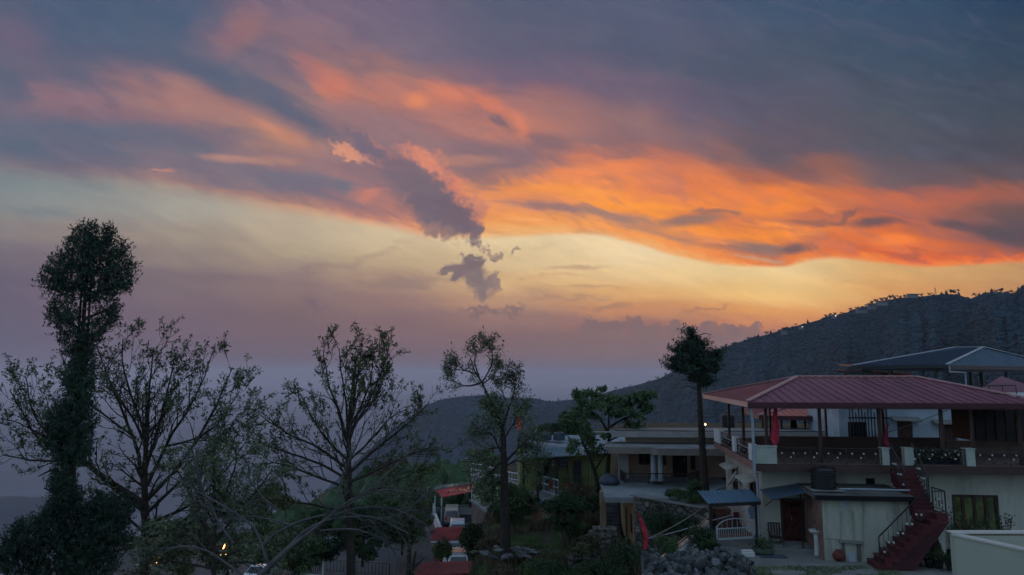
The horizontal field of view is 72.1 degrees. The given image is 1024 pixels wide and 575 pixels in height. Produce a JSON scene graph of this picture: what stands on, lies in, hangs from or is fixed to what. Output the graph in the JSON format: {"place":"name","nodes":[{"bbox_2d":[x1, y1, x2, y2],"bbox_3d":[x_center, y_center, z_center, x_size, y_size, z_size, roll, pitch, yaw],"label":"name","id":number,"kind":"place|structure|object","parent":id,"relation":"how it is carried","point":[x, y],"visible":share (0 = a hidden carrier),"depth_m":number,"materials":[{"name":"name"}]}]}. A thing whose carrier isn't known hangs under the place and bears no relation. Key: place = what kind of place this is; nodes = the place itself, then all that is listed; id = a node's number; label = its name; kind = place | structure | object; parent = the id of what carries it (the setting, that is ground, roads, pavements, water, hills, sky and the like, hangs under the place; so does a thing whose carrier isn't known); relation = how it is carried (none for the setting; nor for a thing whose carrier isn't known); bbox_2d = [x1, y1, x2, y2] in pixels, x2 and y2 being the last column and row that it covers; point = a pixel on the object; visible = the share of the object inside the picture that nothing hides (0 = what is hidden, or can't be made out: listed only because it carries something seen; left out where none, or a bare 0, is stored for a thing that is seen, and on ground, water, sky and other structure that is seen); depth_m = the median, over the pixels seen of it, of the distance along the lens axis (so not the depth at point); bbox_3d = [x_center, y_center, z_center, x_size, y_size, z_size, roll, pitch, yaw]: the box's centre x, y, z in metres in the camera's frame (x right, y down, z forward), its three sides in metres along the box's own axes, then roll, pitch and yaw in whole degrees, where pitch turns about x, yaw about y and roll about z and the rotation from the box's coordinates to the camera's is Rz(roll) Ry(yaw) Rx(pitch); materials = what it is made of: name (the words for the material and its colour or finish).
{"place":"outdoors","nodes":[
{"label":"outdoors","id":0,"kind":"place"},
{"bbox_2d":[0,494,109,536],"bbox_3d":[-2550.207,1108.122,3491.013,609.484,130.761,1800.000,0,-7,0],"label":"hill","id":1,"kind":"structure","parent":0,"point":[11,507],"depth_m":3448.17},
{"bbox_2d":[23,533,412,574],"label":"ground","id":2,"kind":"structure","parent":0,"point":[383,557],"depth_m":68.93,"materials":[{"name":"plant"}]},
{"bbox_2d":[244,563,277,574],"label":"car","id":3,"kind":"object","parent":2,"relation":"on","point":[256,567],"visible":0.38,"depth_m":62.92,"materials":[{"name":"white paint"}]},
{"bbox_2d":[284,559,389,574],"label":"road fence","id":4,"kind":"object","parent":2,"relation":"on","point":[371,573],"visible":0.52,"depth_m":65.94,"materials":[{"name":"black metal"}]},
{"bbox_2d":[0,385,633,574],"bbox_3d":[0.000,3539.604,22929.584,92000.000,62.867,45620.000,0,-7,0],"label":"sea","id":5,"kind":"structure","parent":0,"point":[13,482],"depth_m":8886.44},
{"bbox_2d":[395,507,471,574],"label":"parking strip","id":6,"kind":"object","parent":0,"point":[425,552],"depth_m":66.42,"materials":[{"name":"concrete"}]},
{"bbox_2d":[430,526,463,561],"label":"kiosk","id":7,"kind":"object","parent":6,"relation":"on","point":[451,532],"visible":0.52,"depth_m":58.53,"materials":[{"name":"red tile"}]},
{"bbox_2d":[427,482,473,522],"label":"carport","id":8,"kind":"object","parent":6,"relation":"on","point":[463,510],"visible":0.4,"depth_m":81.34,"materials":[{"name":"red paint"}]},
{"bbox_2d":[444,504,459,525],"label":"parked car","id":9,"kind":"object","parent":6,"relation":"on","point":[451,510],"visible":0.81,"depth_m":75.68,"materials":[{"name":"grey paint"}]},
{"bbox_2d":[449,518,465,526],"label":"parked car","id":10,"kind":"object","parent":6,"relation":"on","point":[457,522],"visible":0.34,"depth_m":70.14,"materials":[{"name":"silver metal"}]},
{"bbox_2d":[448,548,468,561],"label":"parked car","id":11,"kind":"object","parent":6,"relation":"on","point":[457,554],"visible":0.17,"depth_m":57.51,"materials":[{"name":"white paint"}]},
{"bbox_2d":[124,423,808,574],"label":"ground","id":12,"kind":"structure","parent":0,"point":[548,537],"depth_m":76.45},
{"bbox_2d":[0,217,145,574],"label":"cypress tree","id":13,"kind":"object","parent":12,"relation":"on","point":[62,511],"visible":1,"depth_m":16.46,"materials":[{"name":"green plant"}]},
{"bbox_2d":[0,311,278,574],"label":"spreading tree","id":14,"kind":"object","parent":12,"relation":"on","point":[167,399],"visible":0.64,"depth_m":19.62,"materials":[{"name":"green plant"}]},
{"bbox_2d":[152,515,219,574],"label":"tree","id":15,"kind":"object","parent":12,"relation":"on","point":[183,555],"visible":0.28,"depth_m":36.25,"materials":[{"name":"green plant"}]},
{"bbox_2d":[113,422,314,574],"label":"leafy tree","id":16,"kind":"object","parent":12,"relation":"on","point":[162,525],"visible":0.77,"depth_m":15.43,"materials":[{"name":"green plant"}]},
{"bbox_2d":[195,488,277,574],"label":"tree","id":17,"kind":"object","parent":12,"relation":"on","point":[225,566],"visible":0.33,"depth_m":38.00,"materials":[{"name":"green plant"}]},
{"bbox_2d":[245,485,298,573],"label":"tree","id":18,"kind":"object","parent":12,"relation":"on","point":[276,504],"visible":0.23,"depth_m":47.86,"materials":[{"name":"green plant"}]},
{"bbox_2d":[126,397,459,574],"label":"bare tree","id":19,"kind":"object","parent":12,"relation":"on","point":[297,539],"visible":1,"depth_m":12.59,"materials":[{"name":"brown plant"}]},
{"bbox_2d":[264,531,326,574],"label":"tree","id":20,"kind":"object","parent":12,"relation":"on","point":[297,561],"visible":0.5,"depth_m":45.69,"materials":[{"name":"green plant"}]},
{"bbox_2d":[291,508,346,562],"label":"tree","id":21,"kind":"object","parent":12,"relation":"on","point":[330,552],"visible":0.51,"depth_m":57.54,"materials":[{"name":"green plant"}]},
{"bbox_2d":[222,322,469,574],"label":"budding tree","id":22,"kind":"object","parent":12,"relation":"on","point":[348,431],"visible":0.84,"depth_m":22.54,"materials":[{"name":"brown plant"}]},
{"bbox_2d":[337,503,389,566],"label":"tree","id":23,"kind":"object","parent":12,"relation":"on","point":[366,552],"visible":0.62,"depth_m":55.60,"materials":[{"name":"green plant"}]},
{"bbox_2d":[354,491,402,544],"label":"tree","id":24,"kind":"object","parent":12,"relation":"on","point":[377,497],"visible":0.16,"depth_m":63.08,"materials":[{"name":"green plant"}]},
{"bbox_2d":[263,447,496,532],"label":"slope woodland","id":25,"kind":"object","parent":12,"relation":"on","point":[449,472],"visible":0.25,"depth_m":89.45,"materials":[{"name":"green plant"}]},
{"bbox_2d":[371,458,407,480],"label":"tree","id":26,"kind":"object","parent":12,"relation":"on","point":[377,473],"visible":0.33,"depth_m":106.48,"materials":[{"name":"green plant"}]},
{"bbox_2d":[370,488,429,554],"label":"tree","id":27,"kind":"object","parent":12,"relation":"on","point":[421,531],"visible":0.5,"depth_m":59.50,"materials":[{"name":"green plant"}]},
{"bbox_2d":[406,524,424,574],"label":"bare sapling","id":28,"kind":"object","parent":12,"relation":"on","point":[409,559],"visible":0.89,"depth_m":38.42,"materials":[{"name":"brown plant"}]},
{"bbox_2d":[400,489,434,534],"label":"tree","id":29,"kind":"object","parent":12,"relation":"on","point":[428,518],"visible":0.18,"depth_m":69.25,"materials":[{"name":"green plant"}]},
{"bbox_2d":[414,560,472,574],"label":"shed","id":30,"kind":"structure","parent":12,"relation":"on","point":[447,568],"depth_m":47.89,"materials":[{"name":"metal"}]},
{"bbox_2d":[431,535,455,561],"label":"shrub","id":31,"kind":"object","parent":12,"relation":"on","point":[441,549],"visible":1,"depth_m":53.59,"materials":[{"name":"green plant"}]},
{"bbox_2d":[455,521,487,560],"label":"round conifer","id":32,"kind":"object","parent":12,"relation":"on","point":[471,536],"visible":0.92,"depth_m":42.05,"materials":[{"name":"green plant"}]},
{"bbox_2d":[469,499,485,525],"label":"parking wall","id":33,"kind":"structure","parent":12,"relation":"on","point":[477,512],"depth_m":64.13,"materials":[{"name":"grey concrete"}]},
{"bbox_2d":[474,534,499,552],"bbox_3d":[-1.018,14.575,39.453,1.795,1.432,1.833,5,-9,-38],"label":"shrub","id":34,"kind":"object","parent":12,"relation":"on","point":[487,542],"visible":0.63,"depth_m":39.36,"materials":[{"name":"green plant"}]},
{"bbox_2d":[478,453,508,515],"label":"tree","id":35,"kind":"object","parent":12,"relation":"on","point":[495,459],"visible":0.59,"depth_m":50.43,"materials":[{"name":"green plant"}]},
{"bbox_2d":[437,326,556,554],"bbox_3d":[-0.864,7.915,37.160,6.448,11.916,3.206,0,-7,0],"label":"forked tree","id":36,"kind":"object","parent":12,"relation":"on","point":[493,410],"visible":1,"depth_m":37.22,"materials":[{"name":"green plant"}]},
{"bbox_2d":[482,563,519,574],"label":"shrub","id":37,"kind":"object","parent":12,"relation":"on","point":[500,569],"visible":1,"depth_m":31.44,"materials":[{"name":"green plant"}]},
{"bbox_2d":[469,545,539,560],"bbox_3d":[-0.200,13.568,36.241,3.084,0.463,2.854,5,-8,-33],"label":"stone ring","id":38,"kind":"object","parent":12,"relation":"on","point":[520,553],"visible":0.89,"depth_m":35.91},
{"bbox_2d":[491,482,532,513],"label":"shrub","id":39,"kind":"object","parent":12,"relation":"on","point":[516,494],"visible":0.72,"depth_m":46.33,"materials":[{"name":"green plant"}]},
{"bbox_2d":[490,482,541,525],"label":"tree","id":40,"kind":"object","parent":12,"relation":"on","point":[525,510],"visible":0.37,"depth_m":47.97,"materials":[{"name":"green plant"}]},
{"bbox_2d":[522,556,548,569],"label":"shrub","id":41,"kind":"object","parent":12,"relation":"on","point":[529,561],"visible":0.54,"depth_m":33.51,"materials":[{"name":"green plant"}]},
{"bbox_2d":[531,499,553,522],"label":"garden hut","id":42,"kind":"object","parent":12,"relation":"on","point":[539,515],"visible":0.31,"depth_m":48.45,"materials":[{"name":"paint"}]},
{"bbox_2d":[534,497,566,516],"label":"shrub","id":43,"kind":"object","parent":12,"relation":"on","point":[542,503],"visible":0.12,"depth_m":46.32,"materials":[{"name":"green plant"}]},
{"bbox_2d":[540,420,563,434],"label":"round tree","id":44,"kind":"object","parent":12,"relation":"on","point":[553,428],"visible":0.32,"depth_m":72.93,"materials":[{"name":"green plant"}]},
{"bbox_2d":[481,435,624,514],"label":"green house","id":45,"kind":"structure","parent":12,"relation":"on","point":[572,464],"depth_m":57.03,"materials":[{"name":"paint"}]},
{"bbox_2d":[471,463,562,496],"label":"railed walkway","id":46,"kind":"structure","parent":45,"relation":"attached to","point":[551,492],"depth_m":61.82,"materials":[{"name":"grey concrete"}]},
{"bbox_2d":[530,559,579,574],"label":"shrub","id":47,"kind":"object","parent":12,"relation":"on","point":[553,567],"visible":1,"depth_m":31.43,"materials":[{"name":"green plant"}]},
{"bbox_2d":[472,520,638,574],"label":"grass","id":48,"kind":"structure","parent":12,"relation":"on","point":[535,540],"depth_m":40.77,"materials":[{"name":"plant"}]},
{"bbox_2d":[543,491,593,554],"bbox_3d":[3.046,13.087,38.666,2.507,3.710,2.263,-4,-8,27],"label":"tree","id":49,"kind":"object","parent":12,"relation":"on","point":[572,505],"visible":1,"depth_m":38.63,"materials":[{"name":"green plant"}]},
{"bbox_2d":[559,417,593,434],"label":"round tree","id":50,"kind":"object","parent":12,"relation":"on","point":[567,427],"visible":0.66,"depth_m":70.17,"materials":[{"name":"green plant"}]},
{"bbox_2d":[560,480,599,513],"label":"shrub","id":51,"kind":"object","parent":12,"relation":"on","point":[581,490],"visible":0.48,"depth_m":45.44,"materials":[{"name":"green plant"}]},
{"bbox_2d":[567,526,617,567],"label":"garden steps","id":52,"kind":"structure","parent":12,"relation":"on","point":[608,533],"depth_m":36.58,"materials":[{"name":"stone"}]},
{"bbox_2d":[562,542,595,560],"bbox_3d":[3.326,12.982,34.618,1.644,0.917,1.051,4,-8,-31],"label":"shrub","id":53,"kind":"object","parent":52,"relation":"on","point":[583,549],"visible":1,"depth_m":34.55,"materials":[{"name":"green plant"}]},
{"bbox_2d":[576,533,604,548],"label":"shrub","id":54,"kind":"object","parent":52,"relation":"on","point":[594,540],"visible":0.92,"depth_m":35.57,"materials":[{"name":"green plant"}]},
{"bbox_2d":[577,556,628,574],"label":"shrub","id":55,"kind":"object","parent":12,"relation":"on","point":[599,567],"visible":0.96,"depth_m":29.07,"materials":[{"name":"green plant"}]},
{"bbox_2d":[557,385,658,492],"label":"umbrella tree","id":56,"kind":"object","parent":12,"relation":"on","point":[626,407],"visible":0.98,"depth_m":45.83,"materials":[{"name":"green plant"}]},
{"bbox_2d":[466,506,753,574],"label":"bank grass","id":57,"kind":"structure","parent":12,"relation":"on","point":[489,520],"depth_m":43.15,"materials":[{"name":"plant"}]},
{"bbox_2d":[699,539,721,550],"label":"shrub","id":58,"kind":"object","parent":57,"relation":"on","point":[710,545],"visible":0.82,"depth_m":25.23,"materials":[{"name":"green plant"}]},
{"bbox_2d":[601,534,652,574],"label":"shrub","id":59,"kind":"object","parent":12,"relation":"on","point":[626,551],"visible":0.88,"depth_m":25.88,"materials":[{"name":"green plant"}]},
{"bbox_2d":[637,511,647,549],"bbox_3d":[4.598,9.044,24.655,0.383,2.359,0.138,1,-7,-8],"label":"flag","id":60,"kind":"object","parent":12,"relation":"on","point":[643,528],"visible":0.92,"depth_m":24.70,"materials":[{"name":"red fabric"}]},
{"bbox_2d":[630,493,712,570],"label":"retaining wall","id":61,"kind":"structure","parent":12,"relation":"on","point":[642,503],"depth_m":34.12,"materials":[{"name":"stone"}]},
{"bbox_2d":[642,501,673,536],"bbox_3d":[7.415,11.370,33.847,2.303,2.147,2.115,0,-7,0],"label":"shrub","id":62,"kind":"object","parent":61,"relation":"on","point":[656,520],"visible":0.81,"depth_m":33.61,"materials":[{"name":"green plant"}]},
{"bbox_2d":[664,487,686,500],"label":"shrub","id":63,"kind":"object","parent":61,"relation":"on","point":[676,493],"visible":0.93,"depth_m":33.90,"materials":[{"name":"green plant"}]},
{"bbox_2d":[669,513,698,534],"bbox_3d":[8.100,11.146,32.981,1.563,1.133,1.576,-4,-8,30],"label":"shrub","id":64,"kind":"object","parent":61,"relation":"on","point":[677,520],"visible":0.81,"depth_m":32.72,"materials":[{"name":"green plant"}]},
{"bbox_2d":[683,479,705,503],"bbox_3d":[8.634,9.682,33.194,1.174,1.345,1.127,-6,-9,40],"label":"shrub","id":65,"kind":"object","parent":61,"relation":"on","point":[692,492],"visible":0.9,"depth_m":33.09,"materials":[{"name":"green plant"}]},
{"bbox_2d":[643,515,708,574],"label":"ramp parapet","id":66,"kind":"structure","parent":12,"relation":"on","point":[685,545],"depth_m":26.65,"materials":[{"name":"concrete"}]},
{"bbox_2d":[659,322,731,490],"bbox_3d":[9.380,5.954,35.537,3.548,8.423,3.185,-2,-7,18],"label":"tufted conifer","id":67,"kind":"object","parent":12,"relation":"on","point":[697,361],"visible":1,"depth_m":35.52,"materials":[{"name":"green plant"}]},
{"bbox_2d":[641,545,755,574],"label":"stone pile","id":68,"kind":"object","parent":12,"relation":"on","point":[709,562],"visible":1,"depth_m":23.74,"materials":[{"name":"stone"}]},
{"bbox_2d":[652,532,680,554],"bbox_3d":[5.462,9.185,24.829,1.060,0.984,0.968,-3,-8,21],"label":"shrub","id":69,"kind":"object","parent":68,"relation":"on","point":[664,544],"visible":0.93,"depth_m":24.77,"materials":[{"name":"green plant"}]},
{"bbox_2d":[594,427,824,557],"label":"column house","id":70,"kind":"structure","parent":12,"relation":"on","point":[655,461],"depth_m":42.84,"materials":[{"name":"white paint"}]},
{"bbox_2d":[584,493,599,513],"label":"shrub","id":71,"kind":"object","parent":70,"relation":"attached to","point":[595,500],"visible":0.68,"depth_m":41.50,"materials":[{"name":"green plant"}]},
{"bbox_2d":[599,473,619,484],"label":"tarpaulin heap","id":72,"kind":"object","parent":70,"relation":"on","point":[608,479],"visible":1,"depth_m":41.70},
{"bbox_2d":[672,455,686,476],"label":"door","id":73,"kind":"structure","parent":70,"relation":"in","point":[679,461],"depth_m":43.77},
{"bbox_2d":[712,506,731,528],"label":"wall","id":74,"kind":"structure","parent":12,"relation":"on","point":[720,512],"depth_m":32.23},
{"bbox_2d":[698,489,760,544],"bbox_3d":[8.807,9.450,28.322,2.366,2.441,0.897,1,-7,-12],"label":"gateway","id":75,"kind":"object","parent":12,"relation":"on","point":[728,497],"visible":1,"depth_m":28.28,"materials":[{"name":"blue metal"}]},
{"bbox_2d":[744,408,812,428],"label":"pavilion","id":76,"kind":"structure","parent":12,"relation":"on","point":[792,414],"depth_m":45.93,"materials":[{"name":"red metal"}]},
{"bbox_2d":[751,564,905,574],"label":"yard grass","id":77,"kind":"structure","parent":12,"relation":"on","point":[818,569],"depth_m":24.91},
{"bbox_2d":[702,375,1023,570],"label":"guest house","id":78,"kind":"structure","parent":12,"relation":"on","point":[881,503],"depth_m":27.92,"materials":[{"name":"beige paint"}]},
{"bbox_2d":[771,408,779,445],"bbox_3d":[10.576,5.529,28.299,0.379,1.621,0.131,0,-7,0],"label":"red cloth","id":79,"kind":"object","parent":78,"relation":"hanging from","point":[775,432],"visible":0.87,"depth_m":28.29,"materials":[{"name":"fabric"}]},
{"bbox_2d":[783,502,801,540],"bbox_3d":[11.381,9.480,28.537,0.691,1.554,0.121,-1,-7,6],"label":"door","id":80,"kind":"structure","parent":78,"relation":"in","point":[791,513],"depth_m":28.54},
{"bbox_2d":[810,465,836,490],"bbox_3d":[12.010,7.310,27.167,0.924,0.905,0.924,0,-7,0],"label":"water tank","id":81,"kind":"object","parent":78,"relation":"on","point":[823,477],"visible":1,"depth_m":26.81,"materials":[{"name":"black plastic"}]},
{"bbox_2d":[915,446,961,464],"bbox_3d":[16.760,6.582,27.712,1.731,0.746,0.671,-1,-7,6],"label":"flower planter","id":82,"kind":"object","parent":78,"relation":"on","point":[935,457],"visible":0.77,"depth_m":27.62,"materials":[{"name":"green plant"}]},
{"bbox_2d":[951,494,999,529],"bbox_3d":[18.352,8.986,27.916,1.739,1.521,0.090,-1,-7,6],"label":"window","id":83,"kind":"structure","parent":78,"relation":"in","point":[969,505],"depth_m":27.92,"materials":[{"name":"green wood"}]},
{"bbox_2d":[808,408,969,440],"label":"blue washed house","id":84,"kind":"structure","parent":12,"relation":"on","point":[838,423],"depth_m":39.50,"materials":[{"name":"paint"}]},
{"bbox_2d":[848,422,866,436],"bbox_3d":[19.495,8.021,39.789,1.029,0.852,0.090,-1,-7,7],"label":"window","id":85,"kind":"structure","parent":84,"relation":"in","point":[848,422],"depth_m":39.79,"materials":[{"name":"grey glass"}]},
{"bbox_2d":[848,409,888,436],"bbox_3d":[19.662,7.482,38.758,2.150,1.904,0.090,-1,-7,7],"label":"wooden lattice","id":86,"kind":"object","parent":84,"relation":"attached to","point":[862,417],"visible":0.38,"depth_m":38.75,"materials":[{"name":"black wood"}]},
{"bbox_2d":[837,364,942,376],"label":"sheet roof","id":87,"kind":"structure","parent":12,"relation":"on","point":[845,371],"depth_m":58.44,"materials":[{"name":"black metal"}]},
{"bbox_2d":[852,346,1023,388],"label":"metal canopy","id":88,"kind":"object","parent":12,"relation":"on","point":[981,360],"visible":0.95,"depth_m":50.03,"materials":[{"name":"metal"}]},
{"bbox_2d":[946,530,1023,574],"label":"roof parapet","id":89,"kind":"structure","parent":12,"relation":"on","point":[987,552],"depth_m":15.21,"materials":[{"name":"beige paint"}]},
{"bbox_2d":[975,376,1023,397],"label":"red roofed shed","id":90,"kind":"structure","parent":12,"relation":"on","point":[1004,384],"depth_m":38.70,"materials":[{"name":"metal"}]},
{"bbox_2d":[0,0,1023,384],"label":"sky","id":91,"kind":"structure","parent":0,"point":[579,183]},
{"bbox_2d":[324,293,1023,492],"bbox_3d":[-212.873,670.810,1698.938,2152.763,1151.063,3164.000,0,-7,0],"label":"hill","id":92,"kind":"structure","parent":0,"point":[563,406],"depth_m":1450.02,"materials":[{"name":"plant"}]},
{"bbox_2d":[322,285,1023,493],"bbox_3d":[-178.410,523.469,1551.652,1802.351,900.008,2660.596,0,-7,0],"label":"hill forest","id":93,"kind":"object","parent":92,"relation":"on","point":[984,309],"visible":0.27,"depth_m":1043.85,"materials":[{"name":"plant"}]},
{"bbox_2d":[698,538,951,574],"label":"yard paving","id":94,"kind":"structure","parent":0,"point":[800,559],"depth_m":25.62,"materials":[{"name":"concrete"}]},
{"bbox_2d":[685,522,718,551],"bbox_3d":[7.104,9.407,26.282,1.248,1.186,1.074,0,-7,0],"label":"shrub","id":95,"kind":"object","parent":94,"relation":"on","point":[700,534],"visible":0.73,"depth_m":26.24,"materials":[{"name":"green plant"}]},
{"bbox_2d":[749,533,775,554],"bbox_3d":[9.696,9.878,27.143,1.010,0.803,0.903,0,-7,0],"label":"stone planter","id":96,"kind":"object","parent":94,"relation":"on","point":[761,549],"visible":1,"depth_m":27.07,"materials":[{"name":"green plant"}]},
{"bbox_2d":[767,522,783,546],"bbox_3d":[10.491,9.897,28.018,0.602,0.951,0.607,-1,-7,8],"label":"plastic chair","id":97,"kind":"object","parent":94,"relation":"on","point":[771,536],"visible":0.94,"depth_m":28.21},
{"bbox_2d":[808,525,818,556],"bbox_3d":[11.760,9.674,26.903,0.797,1.117,0.441,-1,-7,6],"label":"wash basin","id":98,"kind":"object","parent":94,"relation":"on","point":[814,532],"visible":0.81,"depth_m":26.84,"materials":[{"name":"white ceramic"}]},
{"bbox_2d":[832,549,845,560],"bbox_3d":[12.130,9.928,26.138,0.500,0.420,0.500,0,-7,0],"label":"water pot","id":99,"kind":"object","parent":94,"relation":"on","point":[838,555],"visible":1,"depth_m":25.98,"materials":[{"name":"red ceramic"}]},
{"bbox_2d":[839,539,863,561],"bbox_3d":[12.588,9.742,26.221,0.840,0.830,0.440,-1,-7,6],"label":"washing stand","id":100,"kind":"object","parent":94,"relation":"on","point":[851,556],"visible":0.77,"depth_m":26.04,"materials":[{"name":"concrete"}]},
{"bbox_2d":[924,547,941,567],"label":"potted plant","id":101,"kind":"object","parent":94,"relation":"on","point":[928,561],"visible":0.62,"depth_m":25.17,"materials":[{"name":"green plant"}]},
{"bbox_2d":[931,539,945,568],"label":"potted plant","id":102,"kind":"object","parent":94,"relation":"on","point":[938,564],"visible":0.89,"depth_m":25.04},
{"bbox_2d":[937,551,951,570],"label":"potted plant","id":103,"kind":"object","parent":94,"relation":"on","point":[947,560],"visible":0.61,"depth_m":24.81,"materials":[{"name":"green plant"}]},
{"bbox_2d":[937,506,958,554],"bbox_3d":[16.569,9.276,26.661,0.608,1.932,0.697,3,-8,-24],"label":"potted plant","id":104,"kind":"object","parent":94,"relation":"on","point":[948,551],"visible":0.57,"depth_m":26.64,"materials":[{"name":"green plant"}]},
{"bbox_2d":[993,509,1014,529],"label":"potted plant","id":105,"kind":"object","parent":94,"relation":"on","point":[1005,522],"visible":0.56,"depth_m":26.39,"materials":[{"name":"green plant"}]},
{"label":"flat roofed house","id":106,"kind":"object","parent":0,"visible":0},
{"bbox_2d":[721,413,734,427],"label":"water tank","id":107,"kind":"object","parent":106,"relation":"on","point":[724,420],"visible":0.77,"depth_m":48.49,"materials":[{"name":"black plastic"}]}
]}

